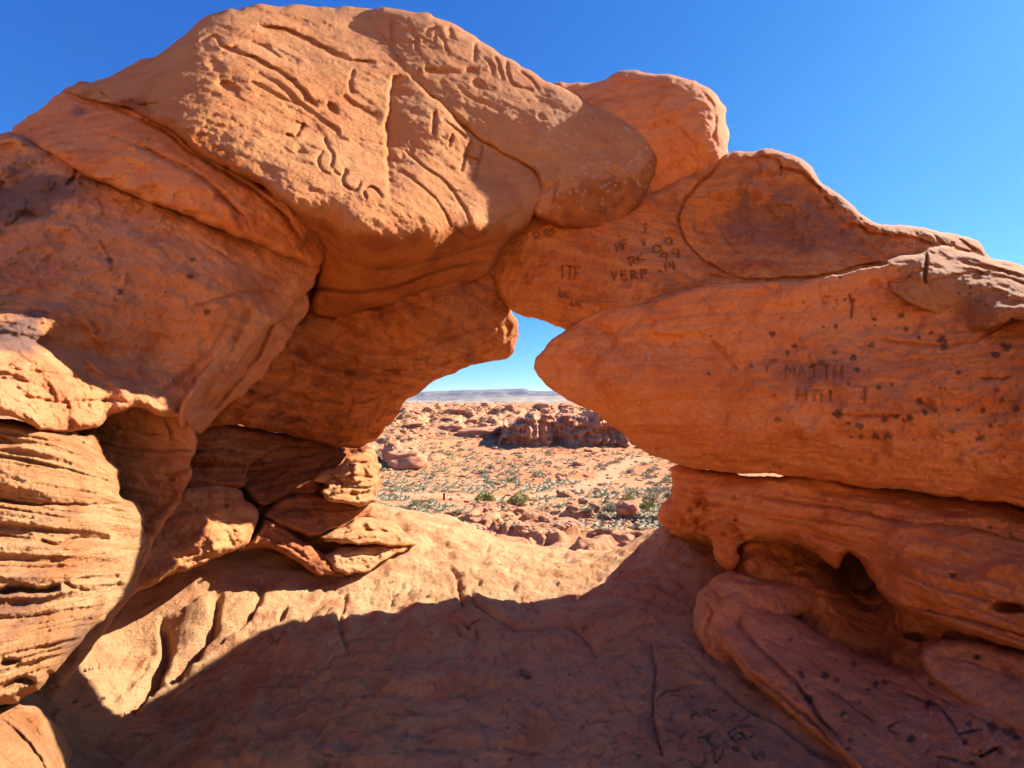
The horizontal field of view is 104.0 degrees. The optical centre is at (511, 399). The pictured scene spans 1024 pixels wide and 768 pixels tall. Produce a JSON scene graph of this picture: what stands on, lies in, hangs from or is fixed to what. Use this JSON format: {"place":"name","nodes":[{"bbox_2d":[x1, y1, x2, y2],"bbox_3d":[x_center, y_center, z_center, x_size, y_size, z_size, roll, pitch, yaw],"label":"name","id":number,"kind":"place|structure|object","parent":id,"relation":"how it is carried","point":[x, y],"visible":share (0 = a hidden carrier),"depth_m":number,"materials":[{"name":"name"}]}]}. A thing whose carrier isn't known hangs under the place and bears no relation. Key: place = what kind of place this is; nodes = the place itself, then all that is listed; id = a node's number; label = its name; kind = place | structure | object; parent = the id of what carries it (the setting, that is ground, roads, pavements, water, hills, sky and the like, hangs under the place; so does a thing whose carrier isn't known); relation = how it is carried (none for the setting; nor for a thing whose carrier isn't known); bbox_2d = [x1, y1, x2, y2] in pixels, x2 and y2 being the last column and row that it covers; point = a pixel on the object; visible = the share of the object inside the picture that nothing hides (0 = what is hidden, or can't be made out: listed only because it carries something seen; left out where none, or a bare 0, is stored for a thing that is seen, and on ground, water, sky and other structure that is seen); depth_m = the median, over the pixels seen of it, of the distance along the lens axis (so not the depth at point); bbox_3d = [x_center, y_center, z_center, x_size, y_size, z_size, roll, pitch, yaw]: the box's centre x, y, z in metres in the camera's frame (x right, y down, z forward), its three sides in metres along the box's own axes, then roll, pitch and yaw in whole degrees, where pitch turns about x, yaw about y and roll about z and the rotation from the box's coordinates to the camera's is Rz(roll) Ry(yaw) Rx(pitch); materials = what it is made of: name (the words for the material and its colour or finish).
{"place":"outdoors","nodes":[
{"label":"outdoors","id":0,"kind":"place"},
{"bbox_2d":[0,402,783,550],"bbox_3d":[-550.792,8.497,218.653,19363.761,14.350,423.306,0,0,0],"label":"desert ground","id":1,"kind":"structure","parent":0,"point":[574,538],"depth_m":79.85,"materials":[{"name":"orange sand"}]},
{"bbox_2d":[381,442,402,461],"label":"boulder","id":2,"kind":"object","parent":1,"relation":"on","point":[389,446],"visible":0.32,"depth_m":91.05,"materials":[{"name":"orange stone"}]},
{"bbox_2d":[383,449,427,469],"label":"boulder","id":3,"kind":"object","parent":1,"relation":"on","point":[405,459],"visible":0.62,"depth_m":84.29,"materials":[{"name":"orange stone"}]},
{"bbox_2d":[403,487,411,491],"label":"sagebrush","id":4,"kind":"object","parent":1,"relation":"on","point":[408,489],"visible":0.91,"depth_m":60.39,"materials":[{"name":"green plant"}]},
{"bbox_2d":[402,422,426,427],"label":"boulder","id":5,"kind":"object","parent":1,"relation":"on","point":[416,424],"visible":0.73,"depth_m":154.57,"materials":[{"name":"orange stone"}]},
{"bbox_2d":[407,498,422,506],"bbox_3d":[-7.347,7.811,30.640,1.312,0.601,1.163,0,0,-12],"label":"sagebrush","id":6,"kind":"object","parent":1,"relation":"on","point":[419,502],"visible":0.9,"depth_m":30.41,"materials":[{"name":"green plant"}]},
{"bbox_2d":[422,502,432,508],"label":"sagebrush","id":7,"kind":"object","parent":1,"relation":"on","point":[425,504],"visible":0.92,"depth_m":28.87,"materials":[{"name":"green plant"}]},
{"bbox_2d":[423,406,435,413],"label":"boulder","id":8,"kind":"object","parent":1,"relation":"on","point":[430,409],"visible":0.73,"depth_m":193.52,"materials":[{"name":"brown stone"}]},
{"bbox_2d":[424,498,434,503],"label":"sagebrush","id":9,"kind":"object","parent":1,"relation":"on","point":[429,500],"visible":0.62,"depth_m":32.05,"materials":[{"name":"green plant"}]},
{"bbox_2d":[438,431,447,434],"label":"boulder","id":10,"kind":"object","parent":1,"relation":"on","point":[444,432],"visible":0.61,"depth_m":144.80,"materials":[{"name":"orange stone"}]},
{"bbox_2d":[439,423,465,430],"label":"boulder","id":11,"kind":"object","parent":1,"relation":"on","point":[455,427],"visible":0.61,"depth_m":154.67,"materials":[{"name":"orange stone"}]},
{"bbox_2d":[443,407,473,414],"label":"boulder","id":12,"kind":"object","parent":1,"relation":"on","point":[459,410],"visible":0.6,"depth_m":195.93,"materials":[{"name":"brown stone"}]},
{"bbox_2d":[466,411,474,415],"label":"boulder","id":13,"kind":"object","parent":1,"relation":"on","point":[470,413],"visible":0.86,"depth_m":191.41,"materials":[{"name":"brown stone"}]},
{"bbox_2d":[467,418,477,422],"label":"boulder","id":14,"kind":"object","parent":1,"relation":"on","point":[474,420],"visible":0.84,"depth_m":183.46,"materials":[{"name":"brown stone"}]},
{"bbox_2d":[457,426,500,437],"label":"boulder","id":15,"kind":"object","parent":1,"relation":"on","point":[487,431],"visible":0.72,"depth_m":144.51,"materials":[{"name":"orange stone"}]},
{"bbox_2d":[479,422,489,426],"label":"boulder","id":16,"kind":"object","parent":1,"relation":"on","point":[483,424],"visible":0.59,"depth_m":161.78,"materials":[{"name":"orange stone"}]},
{"bbox_2d":[480,402,488,406],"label":"boulder","id":17,"kind":"object","parent":1,"relation":"on","point":[482,404],"visible":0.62,"depth_m":244.66,"materials":[{"name":"brown stone"}]},
{"bbox_2d":[473,490,495,500],"bbox_3d":[-3.370,11.720,48.648,2.748,1.282,3.503,0,0,22],"label":"green bush","id":18,"kind":"object","parent":1,"relation":"on","point":[482,496],"visible":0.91,"depth_m":48.25,"materials":[{"name":"green plant"}]},
{"bbox_2d":[405,396,570,402],"bbox_3d":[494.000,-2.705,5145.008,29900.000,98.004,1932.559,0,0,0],"label":"foothills","id":19,"kind":"structure","parent":1,"relation":"on","point":[544,399],"depth_m":5045.84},
{"bbox_2d":[482,479,496,484],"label":"sagebrush","id":20,"kind":"object","parent":1,"relation":"on","point":[492,482],"visible":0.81,"depth_m":67.62,"materials":[{"name":"green plant"}]},
{"bbox_2d":[488,418,495,423],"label":"boulder","id":21,"kind":"object","parent":1,"relation":"on","point":[490,420],"visible":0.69,"depth_m":170.75,"materials":[{"name":"orange stone"}]},
{"bbox_2d":[496,500,506,504],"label":"sagebrush","id":22,"kind":"object","parent":1,"relation":"on","point":[503,502],"visible":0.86,"depth_m":40.98,"materials":[{"name":"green plant"}]},
{"bbox_2d":[504,404,516,409],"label":"boulder","id":23,"kind":"object","parent":1,"relation":"on","point":[510,406],"visible":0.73,"depth_m":213.92,"materials":[{"name":"brown stone"}]},
{"bbox_2d":[509,476,519,481],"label":"sagebrush","id":24,"kind":"object","parent":1,"relation":"on","point":[512,478],"visible":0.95,"depth_m":73.03,"materials":[{"name":"green plant"}]},
{"bbox_2d":[507,493,530,506],"bbox_3d":[0.749,8.542,34.729,2.332,1.022,1.962,0,0,-37],"label":"green bush","id":25,"kind":"object","parent":1,"relation":"on","point":[517,500],"visible":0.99,"depth_m":34.39,"materials":[{"name":"green plant"}]},
{"bbox_2d":[374,405,669,529],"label":"scrub","id":26,"kind":"object","parent":1,"relation":"on","point":[656,524],"visible":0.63,"depth_m":62.11,"materials":[{"name":"green plant"}]},
{"bbox_2d":[377,404,670,535],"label":"loose stones","id":27,"kind":"object","parent":1,"relation":"on","point":[538,532],"visible":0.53,"depth_m":57.72,"materials":[{"name":"orange stone"}]},
{"bbox_2d":[531,472,540,476],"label":"sagebrush","id":28,"kind":"object","parent":1,"relation":"on","point":[535,474],"visible":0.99,"depth_m":77.37,"materials":[{"name":"green plant"}]},
{"bbox_2d":[538,403,550,409],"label":"boulder","id":29,"kind":"object","parent":1,"relation":"on","point":[544,405],"visible":0.62,"depth_m":228.94,"materials":[{"name":"brown stone"}]},
{"bbox_2d":[540,408,550,413],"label":"boulder","id":30,"kind":"object","parent":1,"relation":"on","point":[544,410],"visible":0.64,"depth_m":199.63,"materials":[{"name":"brown stone"}]},
{"bbox_2d":[555,489,573,497],"bbox_3d":[7.118,12.761,53.982,2.361,1.243,2.594,4,-1,18],"label":"boulder","id":31,"kind":"object","parent":1,"relation":"on","point":[561,493],"visible":0.77,"depth_m":53.34,"materials":[{"name":"orange stone"}]},
{"bbox_2d":[498,410,631,447],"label":"rock bluff","id":32,"kind":"structure","parent":1,"relation":"on","point":[586,427],"depth_m":127.45,"materials":[{"name":"brown stone"}]},
{"bbox_2d":[561,408,569,412],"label":"boulder","id":33,"kind":"object","parent":1,"relation":"on","point":[564,410],"visible":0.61,"depth_m":207.11,"materials":[{"name":"brown stone"}]},
{"bbox_2d":[567,504,578,511],"bbox_3d":[4.347,7.738,28.264,0.800,0.656,0.877,0,0,-14],"label":"boulder","id":34,"kind":"object","parent":1,"relation":"on","point":[573,507],"visible":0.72,"depth_m":28.01,"materials":[{"name":"orange stone"}]},
{"bbox_2d":[572,461,582,465],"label":"boulder","id":35,"kind":"object","parent":1,"relation":"on","point":[577,463],"visible":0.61,"depth_m":94.04,"materials":[{"name":"orange stone"}]},
{"bbox_2d":[578,497,588,503],"bbox_3d":[7.106,10.069,39.627,1.190,0.793,1.162,-6,-8,13],"label":"boulder","id":36,"kind":"object","parent":1,"relation":"on","point":[582,500],"visible":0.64,"depth_m":39.28,"materials":[{"name":"orange stone"}]},
{"bbox_2d":[584,448,592,451],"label":"boulder","id":37,"kind":"object","parent":1,"relation":"on","point":[588,449],"visible":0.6,"depth_m":114.63,"materials":[{"name":"orange stone"}]},
{"bbox_2d":[589,502,600,510],"bbox_3d":[6.724,8.773,32.687,1.020,0.767,1.062,4,3,6],"label":"boulder","id":38,"kind":"object","parent":1,"relation":"on","point":[594,505],"visible":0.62,"depth_m":32.38,"materials":[{"name":"orange stone"}]},
{"bbox_2d":[592,488,603,493],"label":"sagebrush","id":39,"kind":"object","parent":1,"relation":"on","point":[596,490],"visible":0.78,"depth_m":56.08,"materials":[{"name":"green plant"}]},
{"bbox_2d":[603,501,616,507],"bbox_3d":[7.598,7.928,30.314,1.197,0.482,1.285,0,0,39],"label":"sagebrush","id":40,"kind":"object","parent":1,"relation":"on","point":[610,502],"visible":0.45,"depth_m":30.39,"materials":[{"name":"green plant"}]},
{"bbox_2d":[605,503,615,508],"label":"sagebrush","id":41,"kind":"object","parent":1,"relation":"on","point":[611,506],"visible":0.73,"depth_m":29.68,"materials":[{"name":"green plant"}]},
{"bbox_2d":[615,500,639,517],"bbox_3d":[7.311,6.934,25.304,1.472,1.126,1.611,0,0,10],"label":"boulder","id":42,"kind":"object","parent":1,"relation":"on","point":[627,507],"visible":0.84,"depth_m":24.80,"materials":[{"name":"orange stone"}]},
{"bbox_2d":[620,494,636,501],"bbox_3d":[9.182,7.973,31.632,1.927,1.042,1.511,0,0,-39],"label":"green bush","id":43,"kind":"object","parent":1,"relation":"on","point":[628,497],"visible":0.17,"depth_m":31.52,"materials":[{"name":"green plant"}]},
{"bbox_2d":[625,490,637,495],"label":"sagebrush","id":44,"kind":"object","parent":1,"relation":"on","point":[632,492],"visible":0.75,"depth_m":53.77,"materials":[{"name":"green plant"}]},
{"bbox_2d":[639,488,650,493],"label":"sagebrush","id":45,"kind":"object","parent":1,"relation":"on","point":[644,490],"visible":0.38,"depth_m":55.34,"materials":[{"name":"green plant"}]},
{"bbox_2d":[638,528,652,535],"bbox_3d":[5.380,5.174,15.316,1.141,0.337,1.086,2,1,7],"label":"boulder","id":46,"kind":"object","parent":1,"relation":"on","point":[643,532],"visible":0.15,"depth_m":15.33,"materials":[{"name":"orange stone"}]},
{"bbox_2d":[642,500,655,511],"bbox_3d":[10.506,8.160,31.086,1.220,1.019,1.450,0,0,42],"label":"green bush","id":47,"kind":"object","parent":1,"relation":"on","point":[647,506],"visible":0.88,"depth_m":30.89,"materials":[{"name":"green plant"}]},
{"bbox_2d":[642,492,657,500],"bbox_3d":[17.916,12.455,52.092,2.871,1.043,1.834,0,0,-37],"label":"sagebrush","id":48,"kind":"object","parent":1,"relation":"on","point":[646,496],"visible":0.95,"depth_m":52.11,"materials":[{"name":"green plant"}]},
{"bbox_2d":[648,487,662,494],"bbox_3d":[20.337,12.966,57.019,2.305,1.086,3.055,0,0,-4],"label":"sagebrush","id":49,"kind":"object","parent":1,"relation":"on","point":[656,491],"visible":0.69,"depth_m":56.84,"materials":[{"name":"green plant"}]},
{"bbox_2d":[661,485,671,490],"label":"sagebrush","id":50,"kind":"object","parent":1,"relation":"on","point":[666,488],"visible":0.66,"depth_m":60.29,"materials":[{"name":"green plant"}]},
{"bbox_2d":[17,503,887,767],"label":"rock floor","id":51,"kind":"structure","parent":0,"point":[255,658],"depth_m":2.21,"materials":[{"name":"stone"}]},
{"bbox_2d":[0,704,71,767],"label":"rounded outcrop","id":52,"kind":"object","parent":51,"relation":"on","point":[32,737],"visible":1,"depth_m":1.13,"materials":[{"name":"stone"}]},
{"bbox_2d":[0,419,148,704],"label":"banded outcrop","id":53,"kind":"object","parent":51,"relation":"on","point":[74,546],"visible":1,"depth_m":1.23,"materials":[{"name":"stone"}]},
{"bbox_2d":[0,4,1023,696],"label":"rock arch","id":54,"kind":"object","parent":51,"relation":"on","point":[266,270],"visible":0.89,"depth_m":2.58,"materials":[{"name":"stone"}]},
{"bbox_2d":[919,638,1023,731],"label":"rounded ledge","id":55,"kind":"object","parent":54,"relation":"attached to","point":[989,677],"visible":0.96,"depth_m":1.77,"materials":[{"name":"brown stone"}]},
{"bbox_2d":[328,527,757,767],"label":"grit","id":56,"kind":"object","parent":51,"relation":"on","point":[624,719],"visible":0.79,"depth_m":2.22,"materials":[{"name":"stone"}]},
{"bbox_2d":[693,571,808,663],"bbox_3d":[1.766,1.606,2.874,1.614,0.840,0.658,0,0,-34],"label":"rounded ledge","id":57,"kind":"object","parent":51,"relation":"on","point":[721,597],"visible":0.56,"depth_m":2.55,"materials":[{"name":"brown stone"}]},
{"bbox_2d":[717,605,1023,767],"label":"rounded ledge","id":58,"kind":"object","parent":51,"relation":"on","point":[851,708],"visible":0.8,"depth_m":1.85,"materials":[{"name":"brown stone"}]},
{"bbox_2d":[408,389,560,400],"bbox_3d":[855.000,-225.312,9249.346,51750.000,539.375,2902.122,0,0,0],"label":"mesa","id":59,"kind":"structure","parent":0,"point":[451,395],"depth_m":9096.52,"materials":[{"name":"grey stone"}]},
{"bbox_2d":[0,0,1023,391],"label":"sky","id":60,"kind":"structure","parent":0,"point":[911,112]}
]}

